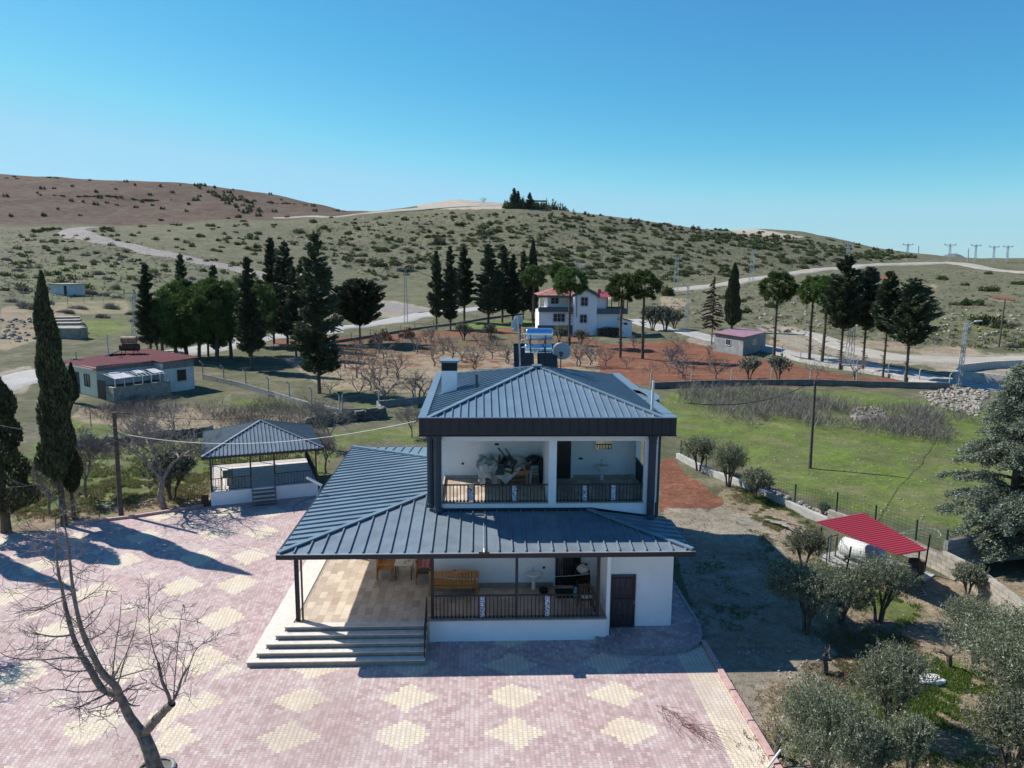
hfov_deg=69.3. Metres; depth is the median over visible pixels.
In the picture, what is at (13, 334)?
slope stones
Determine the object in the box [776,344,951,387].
fence
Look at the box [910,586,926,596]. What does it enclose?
ladder
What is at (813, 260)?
bush
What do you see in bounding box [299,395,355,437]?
tall bare tree
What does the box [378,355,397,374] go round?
bare tree
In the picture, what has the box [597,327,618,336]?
firewood pile
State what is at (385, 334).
dry shrub
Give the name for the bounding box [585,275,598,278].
bush
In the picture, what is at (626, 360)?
bare tree
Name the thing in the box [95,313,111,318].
grey shrub
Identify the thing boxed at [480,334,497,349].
bare tree
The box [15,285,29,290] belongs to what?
grey shrub
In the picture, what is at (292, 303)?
grove conifer
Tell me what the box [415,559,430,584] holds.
wooden bench
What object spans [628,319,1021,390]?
lane
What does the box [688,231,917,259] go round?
distant thicket
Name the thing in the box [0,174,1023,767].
ground
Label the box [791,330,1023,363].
field track
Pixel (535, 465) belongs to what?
stacked chair
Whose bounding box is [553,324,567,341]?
olive
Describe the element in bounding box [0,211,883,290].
hillside scrub
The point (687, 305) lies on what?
lattice pole
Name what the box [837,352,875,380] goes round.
bare tree
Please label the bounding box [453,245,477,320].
grove conifer
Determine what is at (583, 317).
window
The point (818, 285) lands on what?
stone pine
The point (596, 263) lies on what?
bush
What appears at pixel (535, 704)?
front yard paving
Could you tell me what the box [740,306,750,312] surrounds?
bush
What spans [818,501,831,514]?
olive tree
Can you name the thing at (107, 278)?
grey shrub
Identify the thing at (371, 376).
bare tree
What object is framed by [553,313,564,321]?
window
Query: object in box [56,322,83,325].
stone block
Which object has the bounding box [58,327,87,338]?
stone block
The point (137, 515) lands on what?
kerb
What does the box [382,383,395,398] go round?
bare tree
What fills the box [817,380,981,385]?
power cable
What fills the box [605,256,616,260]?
bush
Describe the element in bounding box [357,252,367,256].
bush
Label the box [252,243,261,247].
bush
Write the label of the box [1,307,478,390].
road
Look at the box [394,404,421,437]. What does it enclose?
tall bare tree
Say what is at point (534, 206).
hilltop tree
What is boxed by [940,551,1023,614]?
block wall
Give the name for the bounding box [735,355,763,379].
olive
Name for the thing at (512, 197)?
grove conifer
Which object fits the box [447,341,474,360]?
bare tree
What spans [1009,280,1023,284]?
bush
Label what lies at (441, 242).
bush
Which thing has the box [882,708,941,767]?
olive tree
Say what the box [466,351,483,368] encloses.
bare tree
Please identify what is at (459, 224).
bush
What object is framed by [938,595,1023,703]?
olive tree
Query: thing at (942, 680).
plastic sack
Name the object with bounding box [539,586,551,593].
cooking pot
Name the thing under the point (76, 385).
cypress
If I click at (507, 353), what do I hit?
bare tree
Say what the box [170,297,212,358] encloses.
umbrella pine
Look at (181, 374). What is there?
window
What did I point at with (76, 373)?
door
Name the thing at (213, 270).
grove conifer
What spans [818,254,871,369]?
pruned conifer
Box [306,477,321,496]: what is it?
solar lamp
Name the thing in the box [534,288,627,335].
house
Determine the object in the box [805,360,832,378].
bare tree
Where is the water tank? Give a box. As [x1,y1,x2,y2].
[838,537,886,561]
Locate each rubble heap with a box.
[848,406,886,421]
[919,386,989,415]
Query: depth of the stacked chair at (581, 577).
26.75 m
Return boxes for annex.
[618,317,633,336]
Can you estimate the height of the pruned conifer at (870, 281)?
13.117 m
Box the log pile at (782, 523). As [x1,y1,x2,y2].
[763,519,806,530]
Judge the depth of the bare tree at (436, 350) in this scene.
89.83 m
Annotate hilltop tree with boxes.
[503,198,516,208]
[518,196,524,208]
[527,200,537,208]
[536,202,547,209]
[546,198,555,209]
[556,203,566,210]
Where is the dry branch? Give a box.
[655,705,742,755]
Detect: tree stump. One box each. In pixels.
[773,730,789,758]
[820,645,831,675]
[933,650,957,667]
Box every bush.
[30,228,42,231]
[41,227,53,229]
[105,227,114,231]
[247,233,259,239]
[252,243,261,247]
[274,247,280,254]
[291,228,304,232]
[346,253,356,256]
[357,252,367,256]
[373,247,391,251]
[375,262,387,266]
[388,259,401,264]
[397,267,407,271]
[406,264,413,270]
[431,234,446,237]
[433,236,445,244]
[454,222,466,225]
[475,224,489,228]
[475,228,493,234]
[490,227,502,231]
[549,251,559,255]
[556,250,570,256]
[557,247,569,253]
[573,215,582,219]
[575,246,586,249]
[585,269,597,274]
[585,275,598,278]
[592,262,604,264]
[599,226,616,231]
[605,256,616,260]
[633,254,644,258]
[651,223,662,226]
[653,256,665,258]
[658,285,675,295]
[663,258,673,264]
[678,269,689,273]
[717,263,728,266]
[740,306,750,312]
[764,302,780,307]
[774,253,784,257]
[798,257,818,262]
[799,265,809,268]
[934,275,948,279]
[947,301,960,305]
[960,298,986,305]
[967,314,1007,325]
[978,285,1000,291]
[989,323,1014,328]
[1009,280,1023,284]
[1010,340,1023,346]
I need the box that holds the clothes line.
[437,572,596,578]
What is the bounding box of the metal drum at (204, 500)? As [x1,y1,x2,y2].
[201,495,208,506]
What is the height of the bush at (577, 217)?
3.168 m
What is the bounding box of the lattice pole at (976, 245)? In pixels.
[971,244,981,261]
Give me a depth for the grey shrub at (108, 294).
172.81 m
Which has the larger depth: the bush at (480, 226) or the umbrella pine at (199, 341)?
the bush at (480, 226)
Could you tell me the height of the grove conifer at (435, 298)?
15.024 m
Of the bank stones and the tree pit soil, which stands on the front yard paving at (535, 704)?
the tree pit soil
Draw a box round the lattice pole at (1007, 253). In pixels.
[1003,245,1013,262]
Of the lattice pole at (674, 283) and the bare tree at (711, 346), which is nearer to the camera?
the bare tree at (711, 346)
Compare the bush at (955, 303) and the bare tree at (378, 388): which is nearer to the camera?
the bare tree at (378, 388)
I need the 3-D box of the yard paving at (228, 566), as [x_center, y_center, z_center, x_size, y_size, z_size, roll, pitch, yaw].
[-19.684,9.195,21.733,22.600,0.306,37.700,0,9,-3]
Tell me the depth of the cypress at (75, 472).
36.23 m
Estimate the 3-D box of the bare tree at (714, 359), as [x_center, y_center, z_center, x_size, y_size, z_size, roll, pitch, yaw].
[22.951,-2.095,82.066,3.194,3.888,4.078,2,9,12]
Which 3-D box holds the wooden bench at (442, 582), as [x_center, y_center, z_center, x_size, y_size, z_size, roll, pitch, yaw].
[-2.103,7.130,26.945,1.780,0.950,0.660,0,9,-3]
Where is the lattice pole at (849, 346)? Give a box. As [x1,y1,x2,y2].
[843,325,855,364]
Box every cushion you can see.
[417,559,430,566]
[418,568,430,573]
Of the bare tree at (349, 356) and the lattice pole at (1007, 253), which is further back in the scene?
the lattice pole at (1007, 253)
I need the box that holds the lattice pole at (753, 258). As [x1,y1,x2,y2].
[747,249,755,281]
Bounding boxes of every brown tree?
[136,446,198,500]
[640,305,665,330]
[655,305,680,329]
[668,310,684,328]
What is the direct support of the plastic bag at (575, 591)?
hanging from the house at (592, 500)
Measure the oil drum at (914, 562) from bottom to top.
0.950 m
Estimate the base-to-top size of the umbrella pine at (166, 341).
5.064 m
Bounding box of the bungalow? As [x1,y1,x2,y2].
[64,349,199,402]
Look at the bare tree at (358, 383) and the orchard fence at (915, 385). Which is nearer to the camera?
the bare tree at (358, 383)
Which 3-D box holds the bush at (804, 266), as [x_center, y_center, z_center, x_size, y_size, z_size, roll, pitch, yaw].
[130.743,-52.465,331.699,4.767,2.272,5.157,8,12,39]
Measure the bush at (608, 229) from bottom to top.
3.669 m
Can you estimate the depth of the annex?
125.19 m
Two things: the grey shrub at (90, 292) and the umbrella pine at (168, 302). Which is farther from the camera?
the grey shrub at (90, 292)
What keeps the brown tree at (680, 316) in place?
on the ground at (688, 494)
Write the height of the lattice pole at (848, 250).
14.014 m
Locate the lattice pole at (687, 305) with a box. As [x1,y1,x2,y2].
[681,284,688,327]
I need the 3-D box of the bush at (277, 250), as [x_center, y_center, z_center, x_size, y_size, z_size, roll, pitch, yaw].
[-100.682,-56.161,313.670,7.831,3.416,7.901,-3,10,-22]
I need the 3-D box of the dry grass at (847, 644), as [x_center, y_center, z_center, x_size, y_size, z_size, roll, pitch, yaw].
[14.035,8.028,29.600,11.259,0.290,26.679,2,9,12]
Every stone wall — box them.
[76,425,213,449]
[302,406,386,426]
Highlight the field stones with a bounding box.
[730,422,926,522]
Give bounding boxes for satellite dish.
[511,316,522,339]
[552,342,570,367]
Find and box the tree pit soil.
[142,760,171,767]
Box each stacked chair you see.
[530,453,540,476]
[573,568,590,590]
[574,563,589,586]
[574,565,590,587]
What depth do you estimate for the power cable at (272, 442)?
30.98 m
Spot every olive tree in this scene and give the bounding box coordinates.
[679,432,716,470]
[710,438,751,486]
[741,465,774,498]
[761,552,858,635]
[767,664,894,767]
[780,524,830,567]
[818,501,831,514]
[823,562,877,625]
[840,636,941,726]
[844,546,925,623]
[847,720,908,767]
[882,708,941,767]
[930,585,1020,671]
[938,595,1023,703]
[948,559,989,594]
[960,683,1023,767]
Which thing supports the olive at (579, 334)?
on the ground at (688, 494)
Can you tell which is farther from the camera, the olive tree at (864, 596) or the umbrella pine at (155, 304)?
the umbrella pine at (155, 304)
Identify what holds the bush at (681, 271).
on the ground at (688, 494)
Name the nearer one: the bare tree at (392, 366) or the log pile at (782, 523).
the log pile at (782, 523)
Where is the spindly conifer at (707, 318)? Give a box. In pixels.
[701,276,724,344]
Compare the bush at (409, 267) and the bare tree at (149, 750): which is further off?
the bush at (409, 267)
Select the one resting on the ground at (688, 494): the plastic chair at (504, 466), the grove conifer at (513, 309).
the grove conifer at (513, 309)
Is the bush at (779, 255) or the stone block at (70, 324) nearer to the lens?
the stone block at (70, 324)
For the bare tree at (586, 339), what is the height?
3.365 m
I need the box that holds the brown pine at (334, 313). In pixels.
[329,293,343,334]
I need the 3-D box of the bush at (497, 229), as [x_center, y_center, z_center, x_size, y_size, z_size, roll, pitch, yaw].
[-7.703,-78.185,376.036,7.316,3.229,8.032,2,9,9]
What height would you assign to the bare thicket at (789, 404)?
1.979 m
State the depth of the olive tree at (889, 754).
17.47 m
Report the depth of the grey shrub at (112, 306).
145.06 m
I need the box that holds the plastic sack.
[920,673,945,685]
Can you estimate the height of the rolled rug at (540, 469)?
1.122 m
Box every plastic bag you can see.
[573,587,577,597]
[577,564,588,573]
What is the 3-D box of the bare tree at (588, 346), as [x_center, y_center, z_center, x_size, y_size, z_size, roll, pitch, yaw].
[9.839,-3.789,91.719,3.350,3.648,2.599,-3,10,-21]
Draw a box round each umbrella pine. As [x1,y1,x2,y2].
[136,297,173,350]
[143,284,201,352]
[155,277,209,354]
[159,322,192,352]
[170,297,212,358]
[172,275,245,360]
[195,313,209,356]
[206,289,242,358]
[224,273,280,356]
[256,295,282,332]
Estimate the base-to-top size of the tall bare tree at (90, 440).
4.068 m
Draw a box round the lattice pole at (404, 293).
[400,266,413,322]
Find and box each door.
[75,372,79,390]
[555,557,580,584]
[556,441,570,477]
[610,574,635,626]
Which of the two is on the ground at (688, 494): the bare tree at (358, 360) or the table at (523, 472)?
the bare tree at (358, 360)
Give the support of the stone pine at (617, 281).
on the ground at (688, 494)
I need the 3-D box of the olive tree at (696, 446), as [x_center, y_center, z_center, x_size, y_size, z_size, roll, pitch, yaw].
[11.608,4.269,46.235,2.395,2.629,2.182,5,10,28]
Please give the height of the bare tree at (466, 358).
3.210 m
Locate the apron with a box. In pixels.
[378,302,428,313]
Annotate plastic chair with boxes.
[491,447,517,466]
[495,454,516,474]
[577,583,594,612]
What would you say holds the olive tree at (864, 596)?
on the ground at (688, 494)
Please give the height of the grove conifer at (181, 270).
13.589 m
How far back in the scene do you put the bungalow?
68.98 m
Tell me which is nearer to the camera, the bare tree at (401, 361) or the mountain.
the bare tree at (401, 361)
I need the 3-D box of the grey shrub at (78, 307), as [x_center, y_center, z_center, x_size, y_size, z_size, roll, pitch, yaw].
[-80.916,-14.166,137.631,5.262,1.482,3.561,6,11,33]
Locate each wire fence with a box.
[23,412,91,432]
[52,292,130,305]
[104,273,189,283]
[680,440,948,550]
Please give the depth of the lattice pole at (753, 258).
274.09 m
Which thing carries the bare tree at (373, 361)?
on the ground at (688, 494)
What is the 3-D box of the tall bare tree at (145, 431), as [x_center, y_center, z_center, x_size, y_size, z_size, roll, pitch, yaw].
[-18.132,3.402,38.480,4.795,6.419,5.727,0,9,-1]
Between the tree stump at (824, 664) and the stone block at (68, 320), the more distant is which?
the stone block at (68, 320)
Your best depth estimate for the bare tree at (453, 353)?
95.73 m
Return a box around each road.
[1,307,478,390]
[59,227,335,293]
[273,201,502,218]
[526,262,946,310]
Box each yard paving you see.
[0,496,315,767]
[136,634,772,767]
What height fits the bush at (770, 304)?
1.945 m
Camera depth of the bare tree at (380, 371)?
75.69 m
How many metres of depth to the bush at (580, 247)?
337.99 m
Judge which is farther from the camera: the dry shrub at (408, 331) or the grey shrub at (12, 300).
the grey shrub at (12, 300)
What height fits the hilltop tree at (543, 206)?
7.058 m
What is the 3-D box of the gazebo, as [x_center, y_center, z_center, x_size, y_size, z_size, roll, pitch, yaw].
[-14.075,4.017,41.706,6.216,3.979,6.814,-3,10,-21]
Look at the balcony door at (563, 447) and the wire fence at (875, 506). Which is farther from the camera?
the wire fence at (875, 506)
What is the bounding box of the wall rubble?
[764,484,827,514]
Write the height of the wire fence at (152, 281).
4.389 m
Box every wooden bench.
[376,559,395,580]
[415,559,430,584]
[429,570,478,596]
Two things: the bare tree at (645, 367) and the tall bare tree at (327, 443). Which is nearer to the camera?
the tall bare tree at (327, 443)
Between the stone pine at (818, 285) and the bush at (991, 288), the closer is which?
the stone pine at (818, 285)
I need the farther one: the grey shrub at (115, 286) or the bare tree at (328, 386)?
the grey shrub at (115, 286)
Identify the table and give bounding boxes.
[394,559,413,579]
[495,465,529,486]
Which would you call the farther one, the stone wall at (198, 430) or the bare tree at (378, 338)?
the bare tree at (378, 338)
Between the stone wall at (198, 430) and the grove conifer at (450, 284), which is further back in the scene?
the grove conifer at (450, 284)
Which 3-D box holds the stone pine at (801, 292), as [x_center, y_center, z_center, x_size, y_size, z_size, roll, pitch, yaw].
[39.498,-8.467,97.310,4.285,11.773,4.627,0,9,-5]
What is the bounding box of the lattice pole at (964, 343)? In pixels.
[956,320,982,386]
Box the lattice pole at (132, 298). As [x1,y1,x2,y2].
[123,289,137,335]
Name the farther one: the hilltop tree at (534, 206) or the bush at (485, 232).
the hilltop tree at (534, 206)
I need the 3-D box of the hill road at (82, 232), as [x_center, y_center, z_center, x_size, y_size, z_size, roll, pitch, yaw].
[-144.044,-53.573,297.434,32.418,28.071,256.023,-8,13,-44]
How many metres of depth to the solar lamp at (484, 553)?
23.93 m
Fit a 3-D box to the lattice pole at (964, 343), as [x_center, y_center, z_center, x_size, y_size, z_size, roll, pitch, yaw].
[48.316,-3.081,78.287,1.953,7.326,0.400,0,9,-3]
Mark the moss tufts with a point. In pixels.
(194, 665)
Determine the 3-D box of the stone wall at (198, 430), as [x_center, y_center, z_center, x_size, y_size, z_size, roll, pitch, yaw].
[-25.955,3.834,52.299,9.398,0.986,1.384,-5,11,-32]
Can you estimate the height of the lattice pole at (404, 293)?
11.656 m
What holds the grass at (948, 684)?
on the ground at (688, 494)
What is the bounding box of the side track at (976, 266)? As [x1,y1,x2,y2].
[939,262,1023,273]
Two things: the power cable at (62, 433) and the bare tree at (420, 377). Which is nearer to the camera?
the power cable at (62, 433)
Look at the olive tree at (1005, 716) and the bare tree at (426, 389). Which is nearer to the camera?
the olive tree at (1005, 716)
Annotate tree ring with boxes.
[138,756,175,767]
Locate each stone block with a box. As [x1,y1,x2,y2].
[55,316,79,318]
[55,319,81,321]
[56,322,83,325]
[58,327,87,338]
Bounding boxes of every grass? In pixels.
[6,444,330,516]
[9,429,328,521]
[675,518,802,643]
[710,486,1023,767]
[730,485,1023,767]
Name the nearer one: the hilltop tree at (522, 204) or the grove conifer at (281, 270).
the grove conifer at (281, 270)
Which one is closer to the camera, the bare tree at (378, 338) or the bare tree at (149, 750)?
the bare tree at (149, 750)
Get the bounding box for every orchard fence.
[199,361,341,413]
[273,311,521,349]
[342,384,425,414]
[650,368,949,389]
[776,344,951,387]
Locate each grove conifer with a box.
[133,263,161,348]
[173,253,194,340]
[204,265,224,349]
[232,256,268,370]
[259,236,281,342]
[271,239,302,344]
[280,266,306,356]
[289,230,344,393]
[296,259,308,323]
[426,249,445,329]
[442,245,461,329]
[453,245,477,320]
[471,243,504,322]
[491,244,515,322]
[503,253,524,320]
[509,188,517,204]
[515,191,520,205]
[517,250,531,319]
[525,192,532,207]
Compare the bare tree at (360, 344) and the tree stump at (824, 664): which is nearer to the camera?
the tree stump at (824, 664)
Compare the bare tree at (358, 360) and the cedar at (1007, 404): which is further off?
the bare tree at (358, 360)
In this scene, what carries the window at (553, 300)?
in the house at (592, 310)
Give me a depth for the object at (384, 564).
28.03 m
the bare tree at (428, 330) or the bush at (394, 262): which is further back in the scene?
the bush at (394, 262)
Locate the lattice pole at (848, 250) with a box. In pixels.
[843,242,851,254]
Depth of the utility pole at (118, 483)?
36.77 m
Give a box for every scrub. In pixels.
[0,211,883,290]
[0,213,1023,350]
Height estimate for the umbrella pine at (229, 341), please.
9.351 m
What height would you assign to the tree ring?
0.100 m
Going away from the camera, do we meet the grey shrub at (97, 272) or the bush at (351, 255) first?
the grey shrub at (97, 272)
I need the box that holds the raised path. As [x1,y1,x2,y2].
[600,585,698,649]
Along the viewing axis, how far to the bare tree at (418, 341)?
101.68 m
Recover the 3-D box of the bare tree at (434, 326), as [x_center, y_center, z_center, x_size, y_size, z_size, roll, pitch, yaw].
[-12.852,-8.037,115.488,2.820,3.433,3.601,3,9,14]
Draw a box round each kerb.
[72,504,203,524]
[595,580,702,654]
[701,640,782,767]
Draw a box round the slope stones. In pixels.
[0,243,1022,342]
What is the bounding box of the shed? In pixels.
[712,327,767,355]
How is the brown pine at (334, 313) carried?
on the ground at (688, 494)
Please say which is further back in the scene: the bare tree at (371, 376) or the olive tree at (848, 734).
the bare tree at (371, 376)
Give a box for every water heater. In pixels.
[105,336,139,355]
[513,328,557,367]
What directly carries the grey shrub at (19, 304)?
on the ground at (688, 494)
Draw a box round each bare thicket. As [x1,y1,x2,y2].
[76,390,196,421]
[156,389,351,431]
[666,377,916,430]
[829,396,1006,445]
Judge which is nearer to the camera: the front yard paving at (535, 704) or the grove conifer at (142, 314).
the front yard paving at (535, 704)
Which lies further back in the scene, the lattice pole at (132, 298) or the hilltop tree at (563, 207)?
the hilltop tree at (563, 207)
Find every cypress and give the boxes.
[0,376,44,533]
[31,270,76,525]
[57,389,83,518]
[68,362,79,402]
[527,238,539,318]
[724,262,741,328]
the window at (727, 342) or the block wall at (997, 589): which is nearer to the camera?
the block wall at (997, 589)
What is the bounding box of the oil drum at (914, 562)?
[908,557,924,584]
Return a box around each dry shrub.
[368,334,382,343]
[377,328,392,340]
[397,327,415,338]
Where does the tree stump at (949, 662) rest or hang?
on the ground at (688, 494)
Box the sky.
[0,0,1023,257]
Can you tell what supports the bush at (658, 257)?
on the ground at (688, 494)
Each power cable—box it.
[0,425,112,433]
[116,412,256,419]
[116,421,415,443]
[685,380,814,404]
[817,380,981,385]
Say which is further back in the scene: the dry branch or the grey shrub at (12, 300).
the grey shrub at (12, 300)
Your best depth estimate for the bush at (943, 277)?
268.29 m
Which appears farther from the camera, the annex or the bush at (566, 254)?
the bush at (566, 254)
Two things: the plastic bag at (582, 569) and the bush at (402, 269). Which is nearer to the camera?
the plastic bag at (582, 569)
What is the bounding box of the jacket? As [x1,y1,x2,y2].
[525,455,539,463]
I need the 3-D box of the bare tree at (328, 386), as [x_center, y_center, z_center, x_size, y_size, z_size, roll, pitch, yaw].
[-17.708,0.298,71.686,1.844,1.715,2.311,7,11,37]
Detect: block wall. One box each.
[827,509,941,572]
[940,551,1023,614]
[943,531,1023,563]
[952,360,1023,379]
[954,372,1005,383]
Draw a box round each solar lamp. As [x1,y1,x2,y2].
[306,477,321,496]
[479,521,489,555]
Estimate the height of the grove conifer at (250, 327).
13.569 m
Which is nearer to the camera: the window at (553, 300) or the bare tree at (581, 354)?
the bare tree at (581, 354)
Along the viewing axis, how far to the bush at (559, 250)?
326.38 m
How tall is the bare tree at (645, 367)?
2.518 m
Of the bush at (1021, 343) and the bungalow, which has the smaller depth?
the bungalow
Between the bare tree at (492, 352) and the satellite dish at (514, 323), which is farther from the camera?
the bare tree at (492, 352)
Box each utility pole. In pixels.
[112,412,123,515]
[808,380,816,468]
[998,300,1005,346]
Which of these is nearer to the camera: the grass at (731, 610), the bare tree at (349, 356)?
the grass at (731, 610)
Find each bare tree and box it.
[0,471,239,767]
[26,456,72,515]
[52,425,119,497]
[102,395,221,509]
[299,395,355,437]
[314,429,343,472]
[316,380,341,393]
[332,365,350,379]
[337,346,353,366]
[341,347,372,377]
[347,342,365,356]
[348,365,372,398]
[350,338,364,353]
[355,340,368,357]
[356,363,381,390]
[361,375,409,399]
[365,342,396,377]
[368,359,395,385]
[370,331,389,352]
[373,335,394,359]
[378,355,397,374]
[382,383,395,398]
[385,349,412,376]
[388,359,412,376]
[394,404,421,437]
[401,369,427,397]
[404,369,430,396]
[406,375,432,395]
[407,333,423,351]
[410,334,423,352]
[420,321,435,343]
[422,321,440,340]
[429,328,449,365]
[434,327,459,357]
[435,334,448,351]
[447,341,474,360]
[458,346,485,368]
[466,330,487,344]
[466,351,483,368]
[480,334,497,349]
[481,341,501,358]
[494,342,510,362]
[498,338,515,363]
[569,343,592,366]
[570,335,603,348]
[570,345,593,365]
[579,339,601,364]
[596,344,617,367]
[616,356,635,367]
[638,361,666,373]
[659,332,693,348]
[659,341,686,365]
[659,356,675,371]
[660,354,694,374]
[665,350,705,378]
[673,356,700,380]
[701,340,715,359]
[702,358,722,373]
[705,349,734,379]
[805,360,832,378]
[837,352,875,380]
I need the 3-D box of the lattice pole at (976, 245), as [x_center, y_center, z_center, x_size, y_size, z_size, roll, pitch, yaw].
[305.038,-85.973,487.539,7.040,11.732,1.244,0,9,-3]
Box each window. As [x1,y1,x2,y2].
[83,374,89,386]
[177,369,186,381]
[551,298,558,303]
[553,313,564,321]
[580,314,586,322]
[581,297,587,305]
[725,339,730,345]
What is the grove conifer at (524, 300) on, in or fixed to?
on the ground at (688, 494)
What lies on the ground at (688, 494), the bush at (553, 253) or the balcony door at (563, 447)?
the bush at (553, 253)
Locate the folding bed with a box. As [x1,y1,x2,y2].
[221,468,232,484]
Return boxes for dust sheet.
[476,454,499,483]
[493,455,524,483]
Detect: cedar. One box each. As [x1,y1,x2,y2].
[931,361,1023,564]
[974,471,1023,559]
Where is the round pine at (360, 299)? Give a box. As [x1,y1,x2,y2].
[330,277,387,342]
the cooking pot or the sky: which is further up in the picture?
the sky
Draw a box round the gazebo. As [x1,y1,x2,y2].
[200,420,323,506]
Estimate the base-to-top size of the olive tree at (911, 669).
2.763 m
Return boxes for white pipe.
[766,749,781,767]
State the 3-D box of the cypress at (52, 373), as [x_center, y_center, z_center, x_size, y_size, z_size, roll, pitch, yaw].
[-21.649,0.952,34.862,1.906,12.574,1.747,-3,10,-19]
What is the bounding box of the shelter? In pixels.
[815,513,935,585]
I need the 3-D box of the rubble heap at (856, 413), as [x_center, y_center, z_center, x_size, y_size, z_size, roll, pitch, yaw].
[30.842,2.604,64.389,3.332,0.478,8.069,4,10,21]
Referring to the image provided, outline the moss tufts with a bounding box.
[0,624,244,759]
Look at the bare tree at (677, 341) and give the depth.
105.11 m
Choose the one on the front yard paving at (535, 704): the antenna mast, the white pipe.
the white pipe
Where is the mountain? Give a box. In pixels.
[944,253,963,256]
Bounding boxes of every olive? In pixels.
[455,323,473,340]
[482,324,497,334]
[488,334,497,342]
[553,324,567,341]
[573,329,589,344]
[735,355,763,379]
[766,355,793,378]
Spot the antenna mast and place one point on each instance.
(518, 342)
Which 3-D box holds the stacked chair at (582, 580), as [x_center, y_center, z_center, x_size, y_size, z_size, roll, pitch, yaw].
[2.537,7.065,26.822,0.550,0.845,0.525,0,9,-3]
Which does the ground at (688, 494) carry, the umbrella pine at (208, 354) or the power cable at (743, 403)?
the umbrella pine at (208, 354)
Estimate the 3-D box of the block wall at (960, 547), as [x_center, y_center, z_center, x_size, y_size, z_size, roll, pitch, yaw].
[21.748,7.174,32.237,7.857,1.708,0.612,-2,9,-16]
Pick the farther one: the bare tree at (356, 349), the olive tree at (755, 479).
the bare tree at (356, 349)
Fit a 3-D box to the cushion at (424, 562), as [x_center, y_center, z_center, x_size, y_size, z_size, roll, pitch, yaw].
[-3.340,6.760,28.240,0.480,0.156,1.100,0,9,-3]
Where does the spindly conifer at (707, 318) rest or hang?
on the ground at (688, 494)
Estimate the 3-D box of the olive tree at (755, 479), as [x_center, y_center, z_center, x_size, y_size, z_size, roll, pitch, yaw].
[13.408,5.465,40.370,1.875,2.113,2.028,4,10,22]
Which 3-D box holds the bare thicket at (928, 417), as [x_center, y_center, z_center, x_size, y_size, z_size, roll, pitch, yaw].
[32.294,2.489,60.401,16.787,1.761,12.147,-7,11,-38]
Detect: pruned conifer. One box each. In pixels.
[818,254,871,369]
[854,266,882,368]
[869,270,900,377]
[878,277,946,381]
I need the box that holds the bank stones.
[68,485,202,511]
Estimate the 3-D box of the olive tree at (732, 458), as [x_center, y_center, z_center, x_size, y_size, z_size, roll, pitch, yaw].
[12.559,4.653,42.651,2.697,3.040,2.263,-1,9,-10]
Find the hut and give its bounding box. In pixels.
[50,283,85,294]
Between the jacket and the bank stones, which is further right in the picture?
the jacket
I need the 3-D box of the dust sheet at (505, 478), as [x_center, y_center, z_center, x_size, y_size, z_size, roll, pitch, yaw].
[-0.118,3.402,29.391,1.261,0.928,1.060,0,9,-3]
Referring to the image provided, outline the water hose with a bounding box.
[900,528,940,537]
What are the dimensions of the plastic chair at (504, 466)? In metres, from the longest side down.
0.845 x 0.550 x 0.525 m
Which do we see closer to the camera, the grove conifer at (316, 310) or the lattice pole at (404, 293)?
the grove conifer at (316, 310)
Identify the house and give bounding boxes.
[246,358,695,666]
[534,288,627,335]
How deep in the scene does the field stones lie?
46.07 m
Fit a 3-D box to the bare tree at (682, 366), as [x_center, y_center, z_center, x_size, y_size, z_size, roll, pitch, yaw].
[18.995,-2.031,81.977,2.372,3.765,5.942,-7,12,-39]
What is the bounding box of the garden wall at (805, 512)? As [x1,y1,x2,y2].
[676,453,826,520]
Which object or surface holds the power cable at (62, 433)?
attached to the utility pole at (118, 483)
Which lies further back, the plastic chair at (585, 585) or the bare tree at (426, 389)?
the bare tree at (426, 389)
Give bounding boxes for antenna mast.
[512,316,520,368]
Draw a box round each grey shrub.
[3,298,20,302]
[11,268,24,271]
[14,300,30,306]
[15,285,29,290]
[17,301,32,309]
[56,309,76,313]
[67,305,88,309]
[85,288,98,294]
[91,270,106,274]
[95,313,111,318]
[98,291,110,296]
[102,275,116,279]
[102,302,122,309]
[111,284,120,289]
[1005,343,1020,347]
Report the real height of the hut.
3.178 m
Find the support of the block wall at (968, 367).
on the ground at (688, 494)
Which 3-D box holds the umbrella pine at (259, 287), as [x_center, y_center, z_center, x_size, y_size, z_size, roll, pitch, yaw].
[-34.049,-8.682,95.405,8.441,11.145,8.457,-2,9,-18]
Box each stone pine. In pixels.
[518,264,547,326]
[547,261,565,280]
[552,266,588,345]
[604,272,638,357]
[626,268,663,358]
[757,270,799,355]
[795,275,828,359]
[810,275,832,361]
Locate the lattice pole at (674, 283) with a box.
[670,254,683,290]
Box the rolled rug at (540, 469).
[538,456,542,482]
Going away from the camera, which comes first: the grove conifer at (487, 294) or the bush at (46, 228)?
the grove conifer at (487, 294)
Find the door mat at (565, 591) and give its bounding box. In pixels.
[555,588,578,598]
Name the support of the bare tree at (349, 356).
on the ground at (688, 494)
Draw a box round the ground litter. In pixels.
[664,492,1015,767]
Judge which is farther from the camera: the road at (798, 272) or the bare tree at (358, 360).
the road at (798, 272)
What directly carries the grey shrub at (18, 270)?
on the ground at (688, 494)
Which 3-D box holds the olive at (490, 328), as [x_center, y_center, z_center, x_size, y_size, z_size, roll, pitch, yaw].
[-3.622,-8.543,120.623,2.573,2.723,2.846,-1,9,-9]
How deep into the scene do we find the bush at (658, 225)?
421.62 m
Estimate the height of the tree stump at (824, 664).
1.292 m

